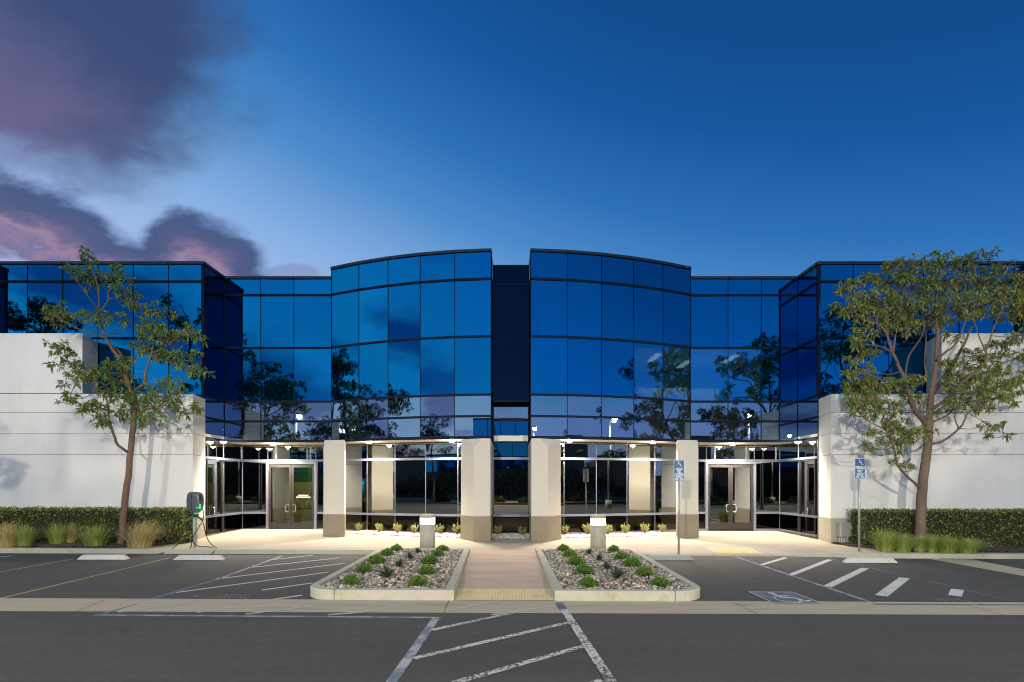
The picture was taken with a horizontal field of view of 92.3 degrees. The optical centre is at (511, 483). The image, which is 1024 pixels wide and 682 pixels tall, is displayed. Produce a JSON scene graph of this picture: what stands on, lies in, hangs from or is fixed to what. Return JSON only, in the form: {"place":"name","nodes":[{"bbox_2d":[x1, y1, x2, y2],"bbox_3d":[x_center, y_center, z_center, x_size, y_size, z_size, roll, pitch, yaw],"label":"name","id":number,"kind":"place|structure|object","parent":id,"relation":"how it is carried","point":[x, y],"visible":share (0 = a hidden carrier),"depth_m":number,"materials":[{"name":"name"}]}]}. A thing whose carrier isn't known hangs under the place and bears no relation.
{"place":"outdoors","nodes":[
{"label":"outdoors","id":0,"kind":"place"},
{"bbox_2d":[458,550,549,588],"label":"path","id":1,"kind":"structure","parent":0,"point":[513,569],"depth_m":11.79,"materials":[{"name":"concrete"}]},
{"bbox_2d":[0,553,1023,681],"bbox_3d":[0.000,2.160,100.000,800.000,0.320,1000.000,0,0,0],"label":"ground","id":2,"kind":"structure","parent":0,"point":[61,646],"depth_m":7.04,"materials":[{"name":"asphalt"}]},
{"bbox_2d":[1,558,167,597],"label":"stall line","id":3,"kind":"object","parent":2,"relation":"on","point":[69,581],"visible":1,"depth_m":11.45,"materials":[{"name":"paint"}]},
{"bbox_2d":[77,554,130,559],"bbox_3d":[-11.404,2.049,13.736,1.394,0.130,0.166,0,0,0],"label":"wheel stop","id":4,"kind":"object","parent":2,"relation":"on","point":[104,557],"visible":1,"depth_m":13.67,"materials":[{"name":"concrete"}]},
{"bbox_2d":[100,578,221,614],"bbox_3d":[-6.636,2.130,9.502,0.110,0.001,3.102,0,0,3],"label":"stall line","id":5,"kind":"object","parent":2,"relation":"on","point":[165,594],"visible":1,"depth_m":9.61,"materials":[{"name":"paint"}]},
{"bbox_2d":[0,548,377,554],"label":"kerb","id":6,"kind":"structure","parent":2,"relation":"on","point":[186,551],"depth_m":14.83,"materials":[{"name":"concrete"}]},
{"bbox_2d":[173,555,225,559],"bbox_3d":[-8.713,2.060,13.713,1.399,0.130,0.166,0,0,0],"label":"wheel stop","id":7,"kind":"object","parent":2,"relation":"on","point":[199,557],"visible":1,"depth_m":13.64,"materials":[{"name":"concrete"}]},
{"bbox_2d":[191,594,251,598],"bbox_3d":[-5.496,2.133,9.303,1.159,0.005,0.370,0,0,0],"label":"ground lettering","id":8,"kind":"object","parent":2,"relation":"on","point":[223,596],"visible":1,"depth_m":9.29},
{"bbox_2d":[220,556,281,577],"bbox_3d":[-6.675,2.129,12.799,0.100,0.001,3.502,0,0,-4],"label":"stall line","id":9,"kind":"object","parent":2,"relation":"on","point":[250,567],"visible":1,"depth_m":12.47,"materials":[{"name":"paint"}]},
{"bbox_2d":[177,555,344,598],"bbox_3d":[-5.388,2.134,11.831,2.778,0.011,5.639,0,0,0],"label":"hatch marking","id":10,"kind":"object","parent":2,"relation":"on","point":[274,579],"visible":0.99,"depth_m":11.16,"materials":[{"name":"white paint"}]},
{"bbox_2d":[93,614,440,617],"bbox_3d":[-3.950,2.140,7.933,5.630,0.022,0.070,0,0,1],"label":"aisle line","id":11,"kind":"object","parent":2,"relation":"on","point":[265,616],"visible":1,"depth_m":7.93,"materials":[{"name":"paint"}]},
{"bbox_2d":[310,548,469,599],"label":"planter kerb","id":12,"kind":"structure","parent":2,"relation":"on","point":[318,591],"depth_m":9.07,"materials":[{"name":"concrete"}]},
{"bbox_2d":[356,551,453,587],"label":"soil","id":13,"kind":"structure","parent":12,"relation":"in","point":[385,581],"depth_m":10.27,"materials":[{"name":"soil"}]},
{"bbox_2d":[320,549,463,587],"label":"river stones","id":14,"kind":"object","parent":13,"relation":"on","point":[447,564],"visible":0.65,"depth_m":11.00,"materials":[{"name":"gravel"}]},
{"bbox_2d":[340,574,360,584],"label":"bush","id":15,"kind":"object","parent":14,"relation":"on","point":[351,579],"visible":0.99,"depth_m":9.76,"materials":[{"name":"plant"}]},
{"bbox_2d":[355,561,372,572],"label":"bush","id":16,"kind":"object","parent":14,"relation":"on","point":[362,567],"visible":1,"depth_m":11.13,"materials":[{"name":"plant"}]},
{"bbox_2d":[367,553,385,563],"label":"bush","id":17,"kind":"object","parent":14,"relation":"on","point":[373,559],"visible":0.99,"depth_m":12.30,"materials":[{"name":"plant"}]},
{"bbox_2d":[377,564,395,577],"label":"agave","id":18,"kind":"object","parent":14,"relation":"on","point":[388,572],"visible":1,"depth_m":10.33,"materials":[{"name":"plant"}]},
{"bbox_2d":[380,548,393,555],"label":"bush","id":19,"kind":"object","parent":14,"relation":"on","point":[386,552],"visible":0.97,"depth_m":13.66,"materials":[{"name":"plant"}]},
{"bbox_2d":[390,543,402,550],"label":"bush","id":20,"kind":"object","parent":14,"relation":"on","point":[397,547],"visible":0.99,"depth_m":14.67,"materials":[{"name":"plant"}]},
{"bbox_2d":[404,552,414,558],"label":"agave","id":21,"kind":"object","parent":14,"relation":"on","point":[410,556],"visible":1,"depth_m":12.99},
{"bbox_2d":[407,575,427,585],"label":"bush","id":22,"kind":"object","parent":14,"relation":"on","point":[417,580],"visible":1,"depth_m":9.66,"materials":[{"name":"plant"}]},
{"bbox_2d":[417,563,435,574],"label":"bush","id":23,"kind":"object","parent":14,"relation":"on","point":[427,569],"visible":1,"depth_m":10.84,"materials":[{"name":"plant"}]},
{"bbox_2d":[431,548,443,556],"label":"bush","id":24,"kind":"object","parent":14,"relation":"on","point":[437,552],"visible":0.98,"depth_m":13.58,"materials":[{"name":"plant"}]},
{"bbox_2d":[393,558,405,566],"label":"agave","id":25,"kind":"object","parent":13,"relation":"on","point":[399,563],"visible":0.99,"depth_m":11.73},
{"bbox_2d":[420,553,438,563],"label":"bush","id":26,"kind":"object","parent":13,"relation":"on","point":[431,559],"visible":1,"depth_m":12.33,"materials":[{"name":"plant"}]},
{"bbox_2d":[437,544,448,550],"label":"bush","id":27,"kind":"object","parent":13,"relation":"on","point":[443,547],"visible":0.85,"depth_m":14.61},
{"bbox_2d":[386,618,439,681],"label":"crosswalk line","id":28,"kind":"object","parent":2,"relation":"on","point":[399,670],"visible":1,"depth_m":6.22,"materials":[{"name":"paint"}]},
{"bbox_2d":[454,588,554,599],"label":"tactile paving","id":29,"kind":"structure","parent":2,"relation":"on","point":[497,594],"depth_m":9.46,"materials":[{"name":"concrete"}]},
{"bbox_2d":[413,613,604,681],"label":"crosswalk line","id":30,"kind":"object","parent":2,"relation":"on","point":[479,675],"visible":1,"depth_m":6.33,"materials":[{"name":"paint"}]},
{"bbox_2d":[352,530,668,538],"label":"pale stones","id":31,"kind":"object","parent":2,"relation":"on","point":[500,536],"visible":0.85,"depth_m":18.74,"materials":[{"name":"gravel"}]},
{"bbox_2d":[355,522,362,530],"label":"shrub","id":32,"kind":"object","parent":31,"relation":"on","point":[358,527],"visible":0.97,"depth_m":19.62,"materials":[{"name":"yellow plant"}]},
{"bbox_2d":[375,522,382,531],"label":"shrub","id":33,"kind":"object","parent":31,"relation":"on","point":[378,528],"visible":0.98,"depth_m":19.38,"materials":[{"name":"yellow plant"}]},
{"bbox_2d":[393,522,401,532],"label":"shrub","id":34,"kind":"object","parent":31,"relation":"on","point":[398,528],"visible":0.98,"depth_m":19.21,"materials":[{"name":"yellow plant"}]},
{"bbox_2d":[411,523,418,532],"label":"shrub","id":35,"kind":"object","parent":31,"relation":"on","point":[414,528],"visible":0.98,"depth_m":19.05,"materials":[{"name":"yellow plant"}]},
{"bbox_2d":[435,525,444,533],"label":"shrub","id":36,"kind":"object","parent":31,"relation":"on","point":[440,529],"visible":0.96,"depth_m":18.86,"materials":[{"name":"yellow plant"}]},
{"bbox_2d":[452,522,460,533],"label":"shrub","id":37,"kind":"object","parent":31,"relation":"on","point":[456,529],"visible":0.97,"depth_m":18.78,"materials":[{"name":"yellow plant"}]},
{"bbox_2d":[494,524,501,533],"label":"shrub","id":38,"kind":"object","parent":31,"relation":"on","point":[497,530],"visible":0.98,"depth_m":18.68,"materials":[{"name":"yellow plant"}]},
{"bbox_2d":[518,526,526,534],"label":"shrub","id":39,"kind":"object","parent":31,"relation":"on","point":[520,530],"visible":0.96,"depth_m":18.68,"materials":[{"name":"yellow plant"}]},
{"bbox_2d":[561,525,569,533],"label":"shrub","id":40,"kind":"object","parent":31,"relation":"on","point":[565,529],"visible":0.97,"depth_m":18.79,"materials":[{"name":"yellow plant"}]},
{"bbox_2d":[582,522,589,533],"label":"shrub","id":41,"kind":"object","parent":31,"relation":"on","point":[586,529],"visible":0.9,"depth_m":18.91,"materials":[{"name":"yellow plant"}]},
{"bbox_2d":[606,524,612,533],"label":"shrub","id":42,"kind":"object","parent":31,"relation":"on","point":[608,530],"visible":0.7,"depth_m":19.05,"materials":[{"name":"yellow plant"}]},
{"bbox_2d":[621,523,629,532],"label":"shrub","id":43,"kind":"object","parent":31,"relation":"on","point":[625,529],"visible":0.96,"depth_m":19.20,"materials":[{"name":"yellow plant"}]},
{"bbox_2d":[640,522,649,532],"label":"shrub","id":44,"kind":"object","parent":31,"relation":"on","point":[645,529],"visible":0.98,"depth_m":19.41,"materials":[{"name":"yellow plant"}]},
{"bbox_2d":[657,523,666,531],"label":"shrub","id":45,"kind":"object","parent":31,"relation":"on","point":[661,528],"visible":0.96,"depth_m":19.61,"materials":[{"name":"yellow plant"}]},
{"bbox_2d":[0,248,1023,542],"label":"office building","id":46,"kind":"structure","parent":2,"relation":"on","point":[542,396],"depth_m":18.35,"materials":[{"name":"blue glass"}]},
{"bbox_2d":[268,464,291,528],"bbox_3d":[-9.760,0.563,20.651,0.970,2.735,0.159,0,0,0],"label":"door","id":47,"kind":"structure","parent":46,"relation":"in","point":[271,525],"depth_m":20.66,"materials":[{"name":"silver metal"}]},
{"bbox_2d":[292,464,313,528],"bbox_3d":[-8.780,0.563,20.651,0.970,2.735,0.159,0,0,0],"label":"door","id":48,"kind":"structure","parent":46,"relation":"in","point":[294,525],"depth_m":20.66,"materials":[{"name":"silver metal"}]},
{"bbox_2d":[708,464,730,529],"bbox_3d":[8.700,0.563,20.651,0.970,2.735,0.159,0,0,0],"label":"door","id":49,"kind":"structure","parent":46,"relation":"in","point":[719,475],"depth_m":20.67,"materials":[{"name":"glass"}]},
{"bbox_2d":[731,464,753,529],"bbox_3d":[9.680,0.563,20.651,0.970,2.735,0.159,0,0,0],"label":"door","id":50,"kind":"structure","parent":46,"relation":"in","point":[742,497],"depth_m":20.67,"materials":[{"name":"glass"}]},
{"bbox_2d":[836,522,851,542],"bbox_3d":[11.463,1.713,16.856,0.558,0.774,0.268,0,0,0],"label":"electrical box","id":51,"kind":"object","parent":46,"relation":"attached to","point":[843,529],"visible":0.66,"depth_m":16.73,"materials":[{"name":"metal"}]},
{"bbox_2d":[0,598,1023,614],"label":"gutter","id":52,"kind":"object","parent":2,"relation":"on","point":[426,606],"visible":1,"depth_m":8.61,"materials":[{"name":"concrete"}]},
{"bbox_2d":[119,600,556,614],"bbox_3d":[-2.845,2.140,8.556,7.390,0.029,1.141,0,0,0],"label":"hatch marking","id":53,"kind":"object","parent":52,"relation":"on","point":[344,613],"visible":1,"depth_m":8.45,"materials":[{"name":"paint"}]},
{"bbox_2d":[75,600,998,614],"bbox_3d":[0.380,2.153,8.595,15.630,0.062,0.965,0,0,0],"label":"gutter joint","id":54,"kind":"object","parent":52,"relation":"on","point":[448,601],"visible":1,"depth_m":8.53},
{"bbox_2d":[904,604,1023,604],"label":"aisle line","id":55,"kind":"object","parent":52,"relation":"on","point":[963,604],"visible":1,"depth_m":8.87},
{"bbox_2d":[555,602,566,608],"bbox_3d":[0.860,2.149,8.658,0.140,0.001,0.473,0,0,-4],"label":"crosswalk line","id":56,"kind":"object","parent":2,"relation":"on","point":[560,605],"visible":1,"depth_m":8.67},
{"bbox_2d":[560,603,616,681],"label":"crosswalk line","id":57,"kind":"object","parent":2,"relation":"on","point":[604,670],"visible":1,"depth_m":6.38,"materials":[{"name":"paint"}]},
{"bbox_2d":[535,548,699,600],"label":"planter kerb","id":58,"kind":"structure","parent":2,"relation":"on","point":[690,593],"depth_m":9.06,"materials":[{"name":"concrete"}]},
{"bbox_2d":[548,552,683,588],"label":"soil","id":59,"kind":"structure","parent":58,"relation":"in","point":[611,580],"depth_m":10.37,"materials":[{"name":"soil"}]},
{"bbox_2d":[562,549,576,556],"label":"bush","id":60,"kind":"object","parent":59,"relation":"on","point":[568,553],"visible":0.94,"depth_m":13.43,"materials":[{"name":"plant"}]},
{"bbox_2d":[567,555,584,565],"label":"bush","id":61,"kind":"object","parent":59,"relation":"on","point":[575,560],"visible":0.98,"depth_m":12.08,"materials":[{"name":"plant"}]},
{"bbox_2d":[574,563,594,574],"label":"bush","id":62,"kind":"object","parent":59,"relation":"on","point":[585,568],"visible":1,"depth_m":10.92,"materials":[{"name":"plant"}]},
{"bbox_2d":[578,575,597,587],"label":"bush","id":63,"kind":"object","parent":59,"relation":"on","point":[588,581],"visible":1,"depth_m":9.59,"materials":[{"name":"plant"}]},
{"bbox_2d":[607,545,618,551],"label":"bush","id":64,"kind":"object","parent":59,"relation":"on","point":[612,548],"visible":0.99,"depth_m":14.44,"materials":[{"name":"plant"}]},
{"bbox_2d":[542,549,688,588],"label":"river stones","id":65,"kind":"object","parent":59,"relation":"on","point":[562,569],"visible":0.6,"depth_m":11.01,"materials":[{"name":"gravel"}]},
{"bbox_2d":[557,544,569,550],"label":"bush","id":66,"kind":"object","parent":65,"relation":"on","point":[561,547],"visible":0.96,"depth_m":14.60,"materials":[{"name":"plant"}]},
{"bbox_2d":[595,554,602,559],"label":"agave","id":67,"kind":"object","parent":65,"relation":"on","point":[598,557],"visible":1,"depth_m":12.68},
{"bbox_2d":[600,560,612,568],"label":"agave","id":68,"kind":"object","parent":65,"relation":"on","point":[606,565],"visible":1,"depth_m":11.37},
{"bbox_2d":[614,550,627,558],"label":"bush","id":69,"kind":"object","parent":65,"relation":"on","point":[620,555],"visible":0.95,"depth_m":13.05,"materials":[{"name":"plant"}]},
{"bbox_2d":[649,575,670,586],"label":"bush","id":70,"kind":"object","parent":65,"relation":"on","point":[658,581],"visible":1,"depth_m":9.62,"materials":[{"name":"plant"}]},
{"bbox_2d":[607,565,626,578],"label":"agave","id":71,"kind":"object","parent":59,"relation":"on","point":[616,573],"visible":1,"depth_m":10.27,"materials":[{"name":"plant"}]},
{"bbox_2d":[623,555,641,566],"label":"bush","id":72,"kind":"object","parent":59,"relation":"on","point":[633,561],"visible":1,"depth_m":11.88,"materials":[{"name":"plant"}]},
{"bbox_2d":[634,565,653,576],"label":"bush","id":73,"kind":"object","parent":59,"relation":"on","point":[644,570],"visible":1,"depth_m":10.67,"materials":[{"name":"plant"}]},
{"bbox_2d":[649,555,694,559],"bbox_3d":[4.502,2.113,14.007,1.376,0.130,0.166,0,0,0],"label":"wheel stop","id":74,"kind":"object","parent":2,"relation":"on","point":[670,557],"visible":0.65,"depth_m":13.94,"materials":[{"name":"concrete"}]},
{"bbox_2d":[750,592,820,602],"bbox_3d":[5.176,2.165,9.370,0.898,0.004,0.947,0,0,0],"label":"bay symbol","id":75,"kind":"object","parent":2,"relation":"on","point":[799,601],"visible":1,"depth_m":9.33,"materials":[{"name":"white paint"}]},
{"bbox_2d":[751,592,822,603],"bbox_3d":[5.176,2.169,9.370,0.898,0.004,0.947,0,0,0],"label":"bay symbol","id":76,"kind":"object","parent":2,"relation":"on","point":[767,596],"visible":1,"depth_m":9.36,"materials":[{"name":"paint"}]},
{"bbox_2d":[736,557,871,601],"bbox_3d":[6.643,2.183,11.819,0.095,0.001,5.771,0,0,1],"label":"aisle line","id":77,"kind":"object","parent":2,"relation":"on","point":[807,580],"visible":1,"depth_m":10.96,"materials":[{"name":"paint"}]},
{"bbox_2d":[642,552,1023,558],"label":"kerb","id":78,"kind":"structure","parent":2,"relation":"on","point":[930,555],"depth_m":14.52,"materials":[{"name":"concrete"}]},
{"bbox_2d":[761,557,963,596],"bbox_3d":[7.971,2.188,12.046,2.679,0.010,5.081,0,0,0],"label":"hatch marking","id":79,"kind":"object","parent":2,"relation":"on","point":[889,589],"visible":1,"depth_m":11.00,"materials":[{"name":"white paint"}]},
{"bbox_2d":[842,558,897,562],"bbox_3d":[9.964,2.135,13.692,1.474,0.130,0.166,0,0,0],"label":"wheel stop","id":80,"kind":"object","parent":2,"relation":"on","point":[869,560],"visible":1,"depth_m":13.62,"materials":[{"name":"concrete"}]},
{"bbox_2d":[829,558,1017,601],"bbox_3d":[9.351,2.193,11.672,0.075,0.001,5.499,0,0,-1],"label":"aisle line","id":81,"kind":"object","parent":2,"relation":"on","point":[933,582],"visible":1,"depth_m":10.79,"materials":[{"name":"paint"}]},
{"bbox_2d":[900,598,971,601],"bbox_3d":[7.957,2.187,9.243,1.198,0.005,0.320,0,0,0],"label":"ground lettering","id":82,"kind":"object","parent":2,"relation":"on","point":[935,599],"visible":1,"depth_m":9.23},
{"bbox_2d":[933,559,1023,575],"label":"gutter","id":83,"kind":"object","parent":2,"relation":"on","point":[992,566],"visible":1,"depth_m":13.24,"materials":[{"name":"concrete"}]},
{"bbox_2d":[0,0,1023,279],"label":"sky","id":84,"kind":"structure","parent":0,"point":[236,137],"materials":[{"name":"blue"}]},
{"bbox_2d":[10,528,1023,553],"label":"pavement","id":85,"kind":"structure","parent":0,"point":[254,538],"depth_m":17.11,"materials":[{"name":"concrete"}]},
{"bbox_2d":[10,542,172,546],"bbox_3d":[-18.525,1.913,16.000,14.950,0.099,1.960,0,0,0],"label":"mulch bed","id":86,"kind":"object","parent":85,"relation":"on","point":[65,544],"visible":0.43,"depth_m":15.49,"materials":[{"name":"soil"}]},
{"bbox_2d":[0,522,26,547],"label":"grass clump","id":87,"kind":"object","parent":86,"relation":"on","point":[6,541],"visible":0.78,"depth_m":14.98,"materials":[{"name":"plant"}]},
{"bbox_2d":[1,524,45,547],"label":"grass clump","id":88,"kind":"object","parent":86,"relation":"on","point":[25,539],"visible":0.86,"depth_m":15.12,"materials":[{"name":"plant"}]},
{"bbox_2d":[37,522,73,543],"bbox_3d":[-14.719,1.608,15.830,1.559,0.784,1.125,0,0,0],"label":"grass clump","id":89,"kind":"object","parent":86,"relation":"on","point":[56,536],"visible":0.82,"depth_m":15.75,"materials":[{"name":"plant"}]},
{"bbox_2d":[63,523,86,542],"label":"grass clump","id":90,"kind":"object","parent":86,"relation":"on","point":[70,538],"visible":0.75,"depth_m":16.02,"materials":[{"name":"plant"}]},
{"bbox_2d":[67,523,117,547],"bbox_3d":[-13.015,1.605,15.377,1.889,0.790,1.576,0,0,0],"label":"grass clump","id":91,"kind":"object","parent":86,"relation":"on","point":[96,537],"visible":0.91,"depth_m":15.21,"materials":[{"name":"plant"}]},
{"bbox_2d":[0,505,197,543],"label":"hedge","id":92,"kind":"object","parent":86,"relation":"on","point":[82,517],"visible":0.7,"depth_m":16.17,"materials":[{"name":"plant"}]},
{"bbox_2d":[39,245,215,543],"bbox_3d":[-12.328,-2.863,15.414,5.760,9.802,2.310,0,0,0],"label":"tree","id":93,"kind":"object","parent":86,"relation":"on","point":[129,394],"visible":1,"depth_m":15.52,"materials":[{"name":"green plant"}]},
{"bbox_2d":[117,519,180,547],"bbox_3d":[-11.234,1.510,15.050,2.150,0.981,2.125,0,0,-30],"label":"grass clump","id":94,"kind":"object","parent":86,"relation":"on","point":[143,538],"visible":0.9,"depth_m":15.09,"materials":[{"name":"plant"}]},
{"bbox_2d":[158,492,216,554],"bbox_3d":[-9.845,1.195,14.993,1.758,1.880,0.695,0,0,0],"label":"charging station","id":95,"kind":"object","parent":85,"relation":"on","point":[195,503],"visible":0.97,"depth_m":15.09,"materials":[{"name":"metal"}]},
{"bbox_2d":[420,514,434,547],"bbox_3d":[-2.630,1.506,15.300,0.474,1.130,0.474,0,0,0],"label":"light bollard","id":96,"kind":"object","parent":85,"relation":"on","point":[427,530],"visible":0.93,"depth_m":15.10,"materials":[{"name":"concrete"}]},
{"bbox_2d":[590,514,605,548],"bbox_3d":[2.680,1.528,15.300,0.474,1.130,0.474,0,0,0],"label":"light bollard","id":97,"kind":"object","parent":85,"relation":"on","point":[598,531],"visible":1,"depth_m":15.11,"materials":[{"name":"concrete"}]},
{"bbox_2d":[674,460,683,553],"bbox_3d":[5.069,0.738,14.945,0.315,2.908,0.073,0,0,0],"label":"parking sign","id":98,"kind":"object","parent":85,"relation":"on","point":[678,470],"visible":0.98,"depth_m":14.91,"materials":[{"name":"metal"}]},
{"bbox_2d":[623,543,826,553],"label":"curb ramp","id":99,"kind":"structure","parent":85,"relation":"on","point":[702,549],"depth_m":15.75,"materials":[{"name":"concrete"}]},
{"bbox_2d":[705,547,763,553],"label":"tactile paving","id":100,"kind":"structure","parent":99,"relation":"on","point":[733,550],"depth_m":15.44,"materials":[{"name":"concrete"}]},
{"bbox_2d":[855,458,864,550],"bbox_3d":[10.594,0.674,14.995,0.315,2.880,0.073,0,0,0],"label":"parking sign","id":101,"kind":"object","parent":85,"relation":"on","point":[859,468],"visible":0.99,"depth_m":14.96,"materials":[{"name":"metal"}]},
{"bbox_2d":[831,542,1023,551],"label":"mulch bed","id":102,"kind":"object","parent":85,"relation":"on","point":[1003,549],"visible":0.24,"depth_m":15.51,"materials":[{"name":"soil"}]},
{"bbox_2d":[856,527,907,551],"bbox_3d":[11.257,1.690,14.944,1.624,0.781,1.603,0,0,39],"label":"grass clump","id":103,"kind":"object","parent":102,"relation":"on","point":[884,544],"visible":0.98,"depth_m":14.89,"materials":[{"name":"plant"}]},
{"bbox_2d":[887,532,922,552],"bbox_3d":[11.804,1.762,14.850,1.384,0.636,1.101,0,0,0],"label":"grass clump","id":104,"kind":"object","parent":102,"relation":"on","point":[904,546],"visible":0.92,"depth_m":14.76,"materials":[{"name":"plant"}]},
{"bbox_2d":[910,534,931,552],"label":"grass clump","id":105,"kind":"object","parent":102,"relation":"on","point":[919,548],"visible":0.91,"depth_m":14.79,"materials":[{"name":"plant"}]},
{"bbox_2d":[828,245,1023,538],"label":"tree","id":106,"kind":"object","parent":102,"relation":"on","point":[989,388],"visible":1,"depth_m":15.35,"materials":[{"name":"green plant"}]},
{"bbox_2d":[846,507,1023,546],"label":"hedge","id":107,"kind":"object","parent":102,"relation":"on","point":[1003,527],"visible":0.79,"depth_m":16.17,"materials":[{"name":"plant"}]},
{"bbox_2d":[919,533,951,552],"bbox_3d":[12.759,1.764,14.855,1.393,0.633,1.116,0,0,14],"label":"grass clump","id":108,"kind":"object","parent":102,"relation":"on","point":[932,548],"visible":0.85,"depth_m":14.76,"materials":[{"name":"plant"}]},
{"bbox_2d":[932,535,972,553],"bbox_3d":[12.919,1.786,14.669,1.417,0.589,1.209,0,0,42],"label":"grass clump","id":109,"kind":"object","parent":102,"relation":"on","point":[950,546],"visible":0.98,"depth_m":14.55,"materials":[{"name":"plant"}]},
{"bbox_2d":[957,537,1007,553],"bbox_3d":[13.766,1.821,14.677,1.647,0.518,1.469,0,0,0],"label":"grass clump","id":110,"kind":"object","parent":102,"relation":"on","point":[970,548],"visible":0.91,"depth_m":14.54,"materials":[{"name":"plant"}]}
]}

